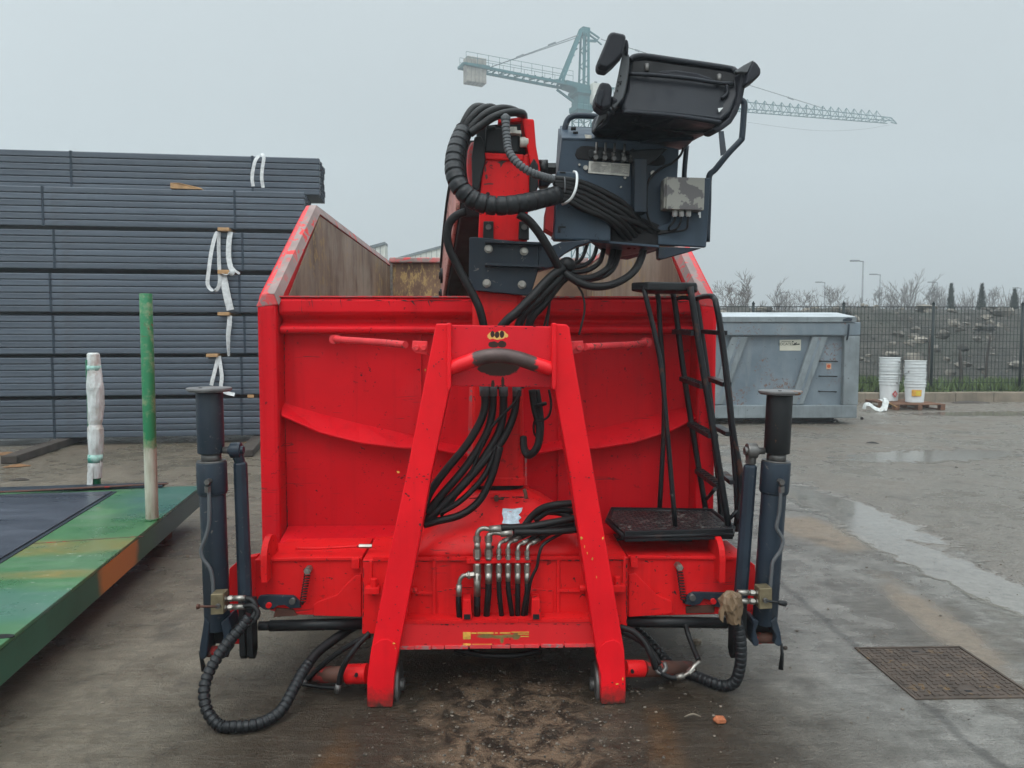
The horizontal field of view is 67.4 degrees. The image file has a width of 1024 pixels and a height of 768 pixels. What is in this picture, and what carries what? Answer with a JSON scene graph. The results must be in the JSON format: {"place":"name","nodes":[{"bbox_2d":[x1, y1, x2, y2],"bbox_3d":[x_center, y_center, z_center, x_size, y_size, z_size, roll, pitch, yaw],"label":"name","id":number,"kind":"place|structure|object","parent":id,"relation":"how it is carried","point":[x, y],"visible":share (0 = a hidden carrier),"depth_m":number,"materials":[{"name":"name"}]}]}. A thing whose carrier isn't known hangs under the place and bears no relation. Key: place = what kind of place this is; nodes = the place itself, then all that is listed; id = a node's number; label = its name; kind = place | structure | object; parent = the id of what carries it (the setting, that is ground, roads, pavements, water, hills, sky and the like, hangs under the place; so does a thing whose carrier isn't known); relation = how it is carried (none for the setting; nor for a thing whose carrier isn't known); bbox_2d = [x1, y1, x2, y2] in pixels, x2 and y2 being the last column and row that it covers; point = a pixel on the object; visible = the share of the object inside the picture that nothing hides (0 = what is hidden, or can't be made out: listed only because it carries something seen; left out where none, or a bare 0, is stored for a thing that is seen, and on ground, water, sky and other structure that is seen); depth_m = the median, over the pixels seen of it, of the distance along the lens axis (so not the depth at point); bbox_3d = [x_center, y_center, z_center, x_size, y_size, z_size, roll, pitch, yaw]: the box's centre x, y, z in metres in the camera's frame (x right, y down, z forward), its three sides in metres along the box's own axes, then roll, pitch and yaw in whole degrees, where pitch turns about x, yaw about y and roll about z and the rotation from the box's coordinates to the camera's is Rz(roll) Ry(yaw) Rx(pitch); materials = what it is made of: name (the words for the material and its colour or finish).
{"place":"outdoors","nodes":[
{"label":"outdoors","id":0,"kind":"place"},
{"bbox_2d":[400,246,440,257],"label":"warehouse","id":1,"kind":"structure","parent":0,"point":[434,252],"depth_m":46.47,"materials":[{"name":"grey metal"}]},
{"bbox_2d":[0,402,1023,767],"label":"ground","id":2,"kind":"structure","parent":0,"point":[822,688],"depth_m":3.90,"materials":[{"name":"concrete"}]},
{"bbox_2d":[3,464,30,467],"bbox_3d":[-6.324,1.044,9.812,0.301,0.030,0.106,-2,4,-35],"label":"plank","id":3,"kind":"object","parent":2,"relation":"on","point":[18,465],"visible":1,"depth_m":9.80,"materials":[{"name":"brown wood"}]},
{"bbox_2d":[11,478,29,479],"bbox_3d":[-5.693,1.101,8.884,0.198,0.025,0.065,0,3,-2],"label":"leaf","id":4,"kind":"object","parent":2,"relation":"on","point":[20,479],"visible":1,"depth_m":8.89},
{"bbox_2d":[1,438,86,463],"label":"timber baulk","id":5,"kind":"object","parent":2,"relation":"on","point":[22,455],"visible":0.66,"depth_m":10.73,"materials":[{"name":"wood"}]},
{"bbox_2d":[0,395,259,438],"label":"tube bundle","id":6,"kind":"object","parent":5,"relation":"on","point":[54,417],"visible":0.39,"depth_m":11.84,"materials":[{"name":"grey metal"}]},
{"bbox_2d":[11,394,247,396],"bbox_3d":[-7.258,0.137,13.118,8.000,0.585,0.796,0,3,-7],"label":"tube bundle","id":7,"kind":"object","parent":6,"relation":"on","point":[123,395],"depth_m":12.82,"materials":[{"name":"metal"}]},
{"bbox_2d":[0,354,258,356],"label":"tube bundle","id":8,"kind":"object","parent":7,"relation":"on","point":[32,355],"visible":0.04,"depth_m":12.74,"materials":[{"name":"metal"}]},
{"bbox_2d":[0,313,257,315],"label":"tube bundle","id":9,"kind":"object","parent":8,"relation":"on","point":[120,314],"visible":0.01,"depth_m":12.73,"materials":[{"name":"metal"}]},
{"bbox_2d":[0,272,217,274],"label":"tube bundle","id":10,"kind":"object","parent":9,"relation":"on","point":[107,273],"visible":0.01,"depth_m":12.67,"materials":[{"name":"metal"}]},
{"bbox_2d":[247,394,258,397],"bbox_3d":[-4.153,0.169,12.443,0.100,0.052,0.780,0,3,-7],"label":"batten","id":11,"kind":"object","parent":6,"relation":"on","point":[251,395],"visible":0.57,"depth_m":12.06,"materials":[{"name":"brown wood"}]},
{"bbox_3d":[-9.311,0.208,11.783,0.100,0.052,0.800,0,3,-7],"label":"batten","id":12,"kind":"object","parent":6,"relation":"on","visible":0},
{"bbox_2d":[0,356,258,396],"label":"tube bundle","id":13,"kind":"object","parent":12,"relation":"on","point":[59,376],"visible":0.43,"depth_m":11.80,"materials":[{"name":"grey metal"}]},
{"bbox_2d":[206,354,230,356],"bbox_3d":[-4.684,-0.466,12.277,0.170,0.050,0.900,0,3,-7],"label":"batten","id":14,"kind":"object","parent":13,"relation":"on","point":[213,355],"visible":0.74,"depth_m":11.84,"materials":[{"name":"brown wood"}]},
{"bbox_2d":[0,315,258,353],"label":"tube bundle","id":15,"kind":"object","parent":14,"relation":"on","point":[34,334],"visible":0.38,"depth_m":11.77,"materials":[{"name":"grey metal"}]},
{"bbox_2d":[217,312,241,315],"bbox_3d":[-4.501,-1.107,12.262,0.170,0.050,0.900,0,3,-7],"label":"batten","id":16,"kind":"object","parent":15,"relation":"on","point":[226,314],"visible":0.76,"depth_m":11.86,"materials":[{"name":"brown wood"}]},
{"bbox_2d":[0,273,269,313],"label":"tube bundle","id":17,"kind":"object","parent":16,"relation":"on","point":[49,293],"visible":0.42,"depth_m":11.72,"materials":[{"name":"grey metal"}]},
{"bbox_2d":[217,270,240,274],"bbox_3d":[-4.486,-1.747,12.225,0.170,0.062,0.900,0,3,-7],"label":"batten","id":18,"kind":"object","parent":17,"relation":"on","point":[223,271],"visible":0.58,"depth_m":11.78,"materials":[{"name":"brown wood"}]},
{"bbox_2d":[0,229,290,274],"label":"tube bundle","id":19,"kind":"object","parent":18,"relation":"on","point":[82,251],"visible":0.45,"depth_m":11.73,"materials":[{"name":"grey metal"}]},
{"bbox_2d":[218,227,236,232],"bbox_3d":[-4.472,-2.395,12.188,0.170,0.050,0.900,0,3,-7],"label":"batten","id":20,"kind":"object","parent":19,"relation":"on","point":[220,229],"visible":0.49,"depth_m":11.75,"materials":[{"name":"brown wood"}]},
{"bbox_2d":[205,231,221,291],"bbox_3d":[-4.571,-1.881,11.768,0.239,0.935,0.080,-2,4,-35],"label":"lifting sling","id":21,"kind":"object","parent":20,"relation":"hanging from","point":[217,235],"visible":1,"depth_m":11.78,"materials":[{"name":"white fabric"}]},
{"bbox_2d":[222,231,234,275],"bbox_3d":[-4.355,-2.005,11.803,0.182,0.683,0.096,0,3,-2],"label":"lifting sling","id":22,"kind":"object","parent":20,"relation":"hanging from","point":[228,254],"visible":1,"depth_m":11.81,"materials":[{"name":"white fabric"}]},
{"bbox_2d":[221,274,233,310],"bbox_3d":[-4.408,-1.417,11.853,0.215,0.571,0.049,-1,3,-10],"label":"lifting sling","id":23,"kind":"object","parent":18,"relation":"hanging from","point":[226,294],"visible":1,"depth_m":11.84,"materials":[{"name":"white fabric"}]},
{"bbox_2d":[226,316,231,355],"bbox_3d":[-4.387,-0.743,11.899,0.055,0.631,0.102,3,5,43],"label":"lifting sling","id":24,"kind":"object","parent":16,"relation":"hanging from","point":[229,326],"visible":1,"depth_m":11.88,"materials":[{"name":"white fabric"}]},
{"bbox_2d":[209,356,219,385],"bbox_3d":[-4.606,-0.203,11.901,0.166,0.463,0.038,-1,4,-16],"label":"lifting sling","id":25,"kind":"object","parent":14,"relation":"hanging from","point":[214,371],"visible":1,"depth_m":11.89,"materials":[{"name":"white fabric"}]},
{"bbox_2d":[218,356,234,395],"bbox_3d":[-4.438,-0.121,11.913,0.271,0.627,0.043,0,3,4],"label":"lifting sling","id":26,"kind":"object","parent":14,"relation":"hanging from","point":[222,377],"visible":0.79,"depth_m":11.91,"materials":[{"name":"white fabric"}]},
{"bbox_2d":[0,293,199,685],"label":"flat rack","id":27,"kind":"object","parent":2,"relation":"on","point":[54,583],"visible":0.92,"depth_m":4.93,"materials":[{"name":"green paint"}]},
{"bbox_2d":[0,491,116,563],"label":"steel sheet","id":28,"kind":"object","parent":27,"relation":"on","point":[21,548],"visible":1,"depth_m":5.19,"materials":[{"name":"black metal"}]},
{"bbox_2d":[0,491,111,558],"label":"steel sheet","id":29,"kind":"object","parent":28,"relation":"on","point":[25,519],"visible":1,"depth_m":5.66,"materials":[{"name":"grey metal"}]},
{"bbox_2d":[0,482,166,491],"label":"flat bar","id":30,"kind":"object","parent":27,"relation":"on","point":[41,487],"visible":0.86,"depth_m":6.61,"materials":[{"name":"metal"}]},
{"bbox_2d":[0,483,167,492],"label":"flat bar","id":31,"kind":"object","parent":30,"relation":"on","point":[77,488],"visible":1,"depth_m":6.51,"materials":[{"name":"metal"}]},
{"bbox_2d":[243,435,259,456],"bbox_3d":[-3.949,0.885,11.893,0.200,0.102,2.600,-1,4,-12],"label":"timber baulk","id":32,"kind":"object","parent":2,"relation":"on","point":[251,445],"visible":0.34,"depth_m":11.07,"materials":[{"name":"grey wood"}]},
{"bbox_2d":[370,242,387,259],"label":"warehouse","id":33,"kind":"structure","parent":2,"relation":"on","point":[381,248],"depth_m":39.47,"materials":[{"name":"grey metal"}]},
{"bbox_2d":[257,205,715,542],"bbox_3d":[-0.192,-0.020,6.485,2.600,2.558,4.955,0,3,-2],"label":"scrap container","id":34,"kind":"object","parent":2,"relation":"on","point":[338,421],"visible":0.67,"depth_m":4.29,"materials":[{"name":"red metal"}]},
{"bbox_2d":[393,263,586,295],"bbox_3d":[-0.264,-0.305,8.904,2.260,2.160,0.080,0,3,-2],"label":"rear door","id":35,"kind":"structure","parent":34,"relation":"in","point":[409,279],"depth_m":8.79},
{"bbox_2d":[186,32,802,733],"bbox_3d":[-0.128,-0.144,5.630,2.801,3.064,5.009,0,3,-2],"label":"loader crane","id":36,"kind":"object","parent":2,"relation":"on","point":[492,548],"visible":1,"depth_m":3.56,"materials":[{"name":"paint"}]},
{"bbox_2d":[40,492,1021,767],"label":"grit","id":37,"kind":"object","parent":2,"relation":"on","point":[550,708],"visible":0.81,"depth_m":3.32,"materials":[{"name":"brown gravel"}]},
{"bbox_2d":[457,26,896,258],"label":"tower crane","id":38,"kind":"object","parent":2,"relation":"on","point":[580,96],"visible":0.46,"depth_m":82.74,"materials":[{"name":"teal paint"}]},
{"bbox_2d":[693,638,701,644],"bbox_3d":[0.998,1.391,4.142,0.047,0.033,0.039,-2,4,-24],"label":"stone","id":39,"kind":"object","parent":2,"relation":"on","point":[696,641],"visible":0.89,"depth_m":4.13,"materials":[{"name":"stone"}]},
{"bbox_2d":[713,715,725,723],"bbox_3d":[0.892,1.443,3.301,0.056,0.031,0.042,0,3,-2],"label":"brick fragment","id":40,"kind":"object","parent":2,"relation":"on","point":[717,719],"visible":1,"depth_m":3.29,"materials":[{"name":"orange brick"}]},
{"bbox_2d":[712,280,736,307],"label":"bare tree","id":41,"kind":"object","parent":2,"relation":"on","point":[718,290],"visible":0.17,"depth_m":60.85,"materials":[{"name":"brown plant"}]},
{"bbox_2d":[718,268,766,307],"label":"bare tree","id":42,"kind":"object","parent":2,"relation":"on","point":[746,297],"visible":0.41,"depth_m":52.54,"materials":[{"name":"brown plant"}]},
{"bbox_2d":[735,282,763,307],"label":"bare tree","id":43,"kind":"object","parent":2,"relation":"on","point":[744,292],"visible":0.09,"depth_m":54.08,"materials":[{"name":"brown plant"}]},
{"bbox_2d":[765,278,796,310],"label":"bare tree","id":44,"kind":"object","parent":2,"relation":"on","point":[782,301],"visible":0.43,"depth_m":62.55,"materials":[{"name":"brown plant"}]},
{"bbox_2d":[715,312,860,422],"bbox_3d":[3.468,-0.390,15.687,6.230,2.192,2.456,0,3,-2],"label":"roll off container","id":45,"kind":"object","parent":2,"relation":"on","point":[813,357],"visible":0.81,"depth_m":14.64,"materials":[{"name":"grey metal"}]},
{"bbox_2d":[790,289,814,308],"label":"bare tree","id":46,"kind":"object","parent":2,"relation":"on","point":[807,299],"visible":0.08,"depth_m":71.20,"materials":[{"name":"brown plant"}]},
{"bbox_2d":[798,286,839,308],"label":"bare tree","id":47,"kind":"object","parent":2,"relation":"on","point":[810,303],"visible":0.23,"depth_m":74.33,"materials":[{"name":"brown plant"}]},
{"bbox_2d":[815,281,824,307],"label":"street lamp","id":48,"kind":"object","parent":2,"relation":"on","point":[824,290],"visible":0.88,"depth_m":91.97,"materials":[{"name":"grey metal"}]},
{"bbox_2d":[820,285,845,307],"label":"bare tree","id":49,"kind":"object","parent":2,"relation":"on","point":[828,294],"visible":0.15,"depth_m":68.75,"materials":[{"name":"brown plant"}]},
{"bbox_2d":[834,285,866,307],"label":"bare tree","id":50,"kind":"object","parent":2,"relation":"on","point":[846,298],"visible":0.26,"depth_m":66.93,"materials":[{"name":"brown plant"}]},
{"bbox_2d":[850,260,863,302],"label":"street lamp","id":51,"kind":"object","parent":2,"relation":"on","point":[862,276],"visible":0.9,"depth_m":66.44,"materials":[{"name":"grey metal"}]},
{"bbox_2d":[720,305,1023,381],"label":"rubble bank","id":52,"kind":"structure","parent":2,"relation":"on","point":[925,331],"depth_m":25.14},
{"bbox_2d":[720,303,1023,380],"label":"rubble","id":53,"kind":"object","parent":52,"relation":"on","point":[943,328],"visible":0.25,"depth_m":25.34,"materials":[{"name":"concrete"}]},
{"bbox_2d":[869,274,880,304],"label":"street lamp","id":54,"kind":"object","parent":2,"relation":"on","point":[879,283],"visible":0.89,"depth_m":80.73,"materials":[{"name":"grey metal"}]},
{"bbox_2d":[862,398,888,411],"bbox_3d":[8.197,0.463,17.280,0.566,0.300,0.319,0,3,-2],"label":"plastic film","id":55,"kind":"object","parent":2,"relation":"on","point":[885,403],"visible":1,"depth_m":17.24,"materials":[{"name":"white plastic"}]},
{"bbox_2d":[866,287,888,307],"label":"bare tree","id":56,"kind":"object","parent":2,"relation":"on","point":[881,295],"visible":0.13,"depth_m":80.21,"materials":[{"name":"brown plant"}]},
{"bbox_2d":[751,286,1023,310],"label":"thicket","id":57,"kind":"object","parent":2,"relation":"on","point":[988,305],"visible":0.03,"depth_m":81.10,"materials":[{"name":"plant"}]},
{"bbox_2d":[884,286,907,309],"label":"bare tree","id":58,"kind":"object","parent":2,"relation":"on","point":[894,298],"visible":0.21,"depth_m":84.33,"materials":[{"name":"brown plant"}]},
{"bbox_2d":[881,270,927,309],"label":"bare tree","id":59,"kind":"object","parent":2,"relation":"on","point":[904,300],"visible":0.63,"depth_m":78.31,"materials":[{"name":"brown plant"}]},
{"bbox_2d":[865,399,945,409],"bbox_3d":[9.280,0.484,18.194,1.180,0.144,1.410,0,3,-2],"label":"pallet","id":60,"kind":"object","parent":2,"relation":"on","point":[899,403],"visible":0.65,"depth_m":17.73,"materials":[{"name":"brown wood"}]},
{"bbox_2d":[878,378,900,400],"bbox_3d":[9.070,0.125,18.468,0.488,0.542,0.489,-1,3,-9],"label":"bucket","id":61,"kind":"object","parent":60,"relation":"on","point":[889,389],"visible":0.94,"depth_m":18.29,"materials":[{"name":"white plastic"}]},
{"bbox_2d":[879,370,900,377],"bbox_3d":[9.074,-0.054,18.458,0.486,0.542,0.487,-2,4,-34],"label":"bucket","id":62,"kind":"object","parent":61,"relation":"on","point":[889,374],"visible":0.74,"depth_m":18.26,"materials":[{"name":"white plastic"}]},
{"bbox_2d":[878,363,900,370],"bbox_3d":[9.063,-0.233,18.447,0.485,0.542,0.484,1,4,21],"label":"bucket","id":63,"kind":"object","parent":62,"relation":"on","point":[889,367],"visible":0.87,"depth_m":18.25,"materials":[{"name":"white plastic"}]},
{"bbox_2d":[879,357,900,365],"bbox_3d":[9.070,-0.369,18.439,0.482,0.542,0.483,-1,4,-23],"label":"bucket","id":64,"kind":"object","parent":63,"relation":"on","point":[890,360],"visible":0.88,"depth_m":18.26,"materials":[{"name":"white plastic"}]},
{"bbox_2d":[903,380,926,402],"bbox_3d":[9.455,0.169,18.032,0.489,0.506,0.488,3,5,41],"label":"bucket","id":65,"kind":"object","parent":60,"relation":"on","point":[914,391],"visible":0.89,"depth_m":17.86,"materials":[{"name":"white plastic"}]},
{"bbox_2d":[904,372,926,380],"bbox_3d":[9.459,-0.022,18.020,0.487,0.506,0.486,1,4,15],"label":"bucket","id":66,"kind":"object","parent":65,"relation":"on","point":[917,377],"visible":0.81,"depth_m":17.82,"materials":[{"name":"white plastic"}]},
{"bbox_2d":[903,367,926,380],"bbox_3d":[9.448,-0.139,18.013,0.485,0.506,0.484,-1,4,-19],"label":"bucket","id":67,"kind":"object","parent":66,"relation":"on","point":[915,370],"visible":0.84,"depth_m":17.84,"materials":[{"name":"white plastic"}]},
{"bbox_2d":[904,360,926,367],"bbox_3d":[9.455,-0.297,18.004,0.483,0.506,0.482,2,4,27],"label":"bucket","id":68,"kind":"object","parent":67,"relation":"on","point":[916,363],"visible":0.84,"depth_m":17.82,"materials":[{"name":"white plastic"}]},
{"bbox_2d":[917,287,946,303],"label":"bare tree","id":69,"kind":"object","parent":2,"relation":"on","point":[933,294],"visible":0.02,"depth_m":86.24,"materials":[{"name":"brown plant"}]},
{"bbox_2d":[921,273,946,310],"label":"bare tree","id":70,"kind":"object","parent":2,"relation":"on","point":[936,297],"visible":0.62,"depth_m":83.19,"materials":[{"name":"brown plant"}]},
{"bbox_2d":[854,646,1023,699],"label":"manhole cover","id":71,"kind":"object","parent":2,"relation":"on","point":[935,672],"visible":1,"depth_m":3.77,"materials":[{"name":"metal"}]},
{"bbox_2d":[858,391,1023,401],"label":"kerb","id":72,"kind":"structure","parent":2,"relation":"on","point":[1017,396],"depth_m":19.77,"materials":[{"name":"concrete"}]},
{"bbox_2d":[946,282,955,309],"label":"cypress tree","id":73,"kind":"object","parent":2,"relation":"on","point":[951,300],"visible":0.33,"depth_m":44.45,"materials":[{"name":"green plant"}]},
{"bbox_2d":[955,286,975,309],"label":"bare tree","id":74,"kind":"object","parent":2,"relation":"on","point":[965,304],"visible":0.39,"depth_m":84.37,"materials":[{"name":"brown plant"}]},
{"bbox_2d":[951,401,988,403],"bbox_3d":[11.599,0.464,19.420,1.001,0.063,0.295,0,3,-2],"label":"leaf","id":75,"kind":"object","parent":2,"relation":"on","point":[968,402],"visible":0.97,"depth_m":19.40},
{"bbox_2d":[976,282,986,309],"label":"cypress tree","id":76,"kind":"object","parent":2,"relation":"on","point":[981,302],"visible":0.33,"depth_m":44.50,"materials":[{"name":"green plant"}]},
{"bbox_2d":[976,287,1003,306],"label":"bare tree","id":77,"kind":"object","parent":2,"relation":"on","point":[995,293],"visible":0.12,"depth_m":80.66,"materials":[{"name":"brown plant"}]},
{"bbox_2d":[1009,288,1018,308],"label":"cypress tree","id":78,"kind":"object","parent":2,"relation":"on","point":[1014,304],"visible":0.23,"depth_m":44.56,"materials":[{"name":"green plant"}]},
{"bbox_2d":[0,0,1023,310],"label":"sky","id":79,"kind":"structure","parent":0,"point":[375,91],"materials":[{"name":"grey"}]},
{"bbox_2d":[858,373,1023,391],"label":"grass","id":80,"kind":"structure","parent":0,"point":[874,385],"depth_m":20.32,"materials":[{"name":"green plant"}]},
{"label":"verge","id":81,"kind":"structure","parent":0,"visible":0},
{"bbox_2d":[720,301,1023,390],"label":"fence","id":82,"kind":"object","parent":81,"relation":"on","point":[932,348],"visible":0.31,"depth_m":20.09,"materials":[{"name":"grey metal"}]},
{"bbox_2d":[927,335,930,383],"bbox_3d":[11.399,-0.511,21.008,0.088,1.702,0.166,1,4,20],"label":"stake","id":83,"kind":"object","parent":81,"relation":"on","point":[928,373],"visible":0.54,"depth_m":20.98,"materials":[{"name":"grey metal"}]},
{"bbox_2d":[958,350,963,390],"bbox_3d":[12.306,-0.298,21.038,0.098,1.279,0.186,-2,4,-26],"label":"stake","id":84,"kind":"object","parent":81,"relation":"on","point":[961,364],"visible":0.54,"depth_m":21.01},
{"bbox_2d":[985,335,990,381],"bbox_3d":[13.039,-0.515,21.064,0.212,1.704,0.097,-3,5,-44],"label":"stake","id":85,"kind":"object","parent":81,"relation":"on","point":[986,361],"visible":0.48,"depth_m":21.03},
{"bbox_3d":[-9.637,-2.359,11.587,0.100,0.050,0.800,0,3,-7],"label":"batten","id":86,"kind":"object","parent":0,"visible":0},
{"bbox_2d":[0,185,310,233],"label":"tube bundle","id":87,"kind":"object","parent":86,"relation":"on","point":[83,208],"visible":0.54,"depth_m":11.71,"materials":[{"name":"grey metal"}]},
{"bbox_2d":[0,149,324,203],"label":"tube bundle","id":88,"kind":"object","parent":87,"relation":"on","point":[69,168],"visible":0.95,"depth_m":11.95,"materials":[{"name":"grey metal"}]},
{"bbox_2d":[250,155,259,185],"bbox_3d":[-3.950,-3.287,11.827,0.151,0.490,0.049,-2,4,-31],"label":"lifting sling","id":89,"kind":"object","parent":88,"relation":"hanging from","point":[257,157],"visible":1,"depth_m":11.81,"materials":[{"name":"white fabric"}]},
{"bbox_2d":[260,153,265,187],"bbox_3d":[-3.840,-3.296,11.851,0.088,0.542,0.058,0,3,-2],"label":"lifting sling","id":90,"kind":"object","parent":88,"relation":"hanging from","point":[262,170],"visible":1,"depth_m":11.83,"materials":[{"name":"white fabric"}]},
{"bbox_2d":[170,183,202,189],"bbox_3d":[-4.997,-3.030,11.863,0.461,0.085,0.317,-1,3,-10],"label":"batten","id":91,"kind":"object","parent":87,"relation":"on","point":[179,186],"visible":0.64,"depth_m":11.72,"materials":[{"name":"brown wood"}]}
]}

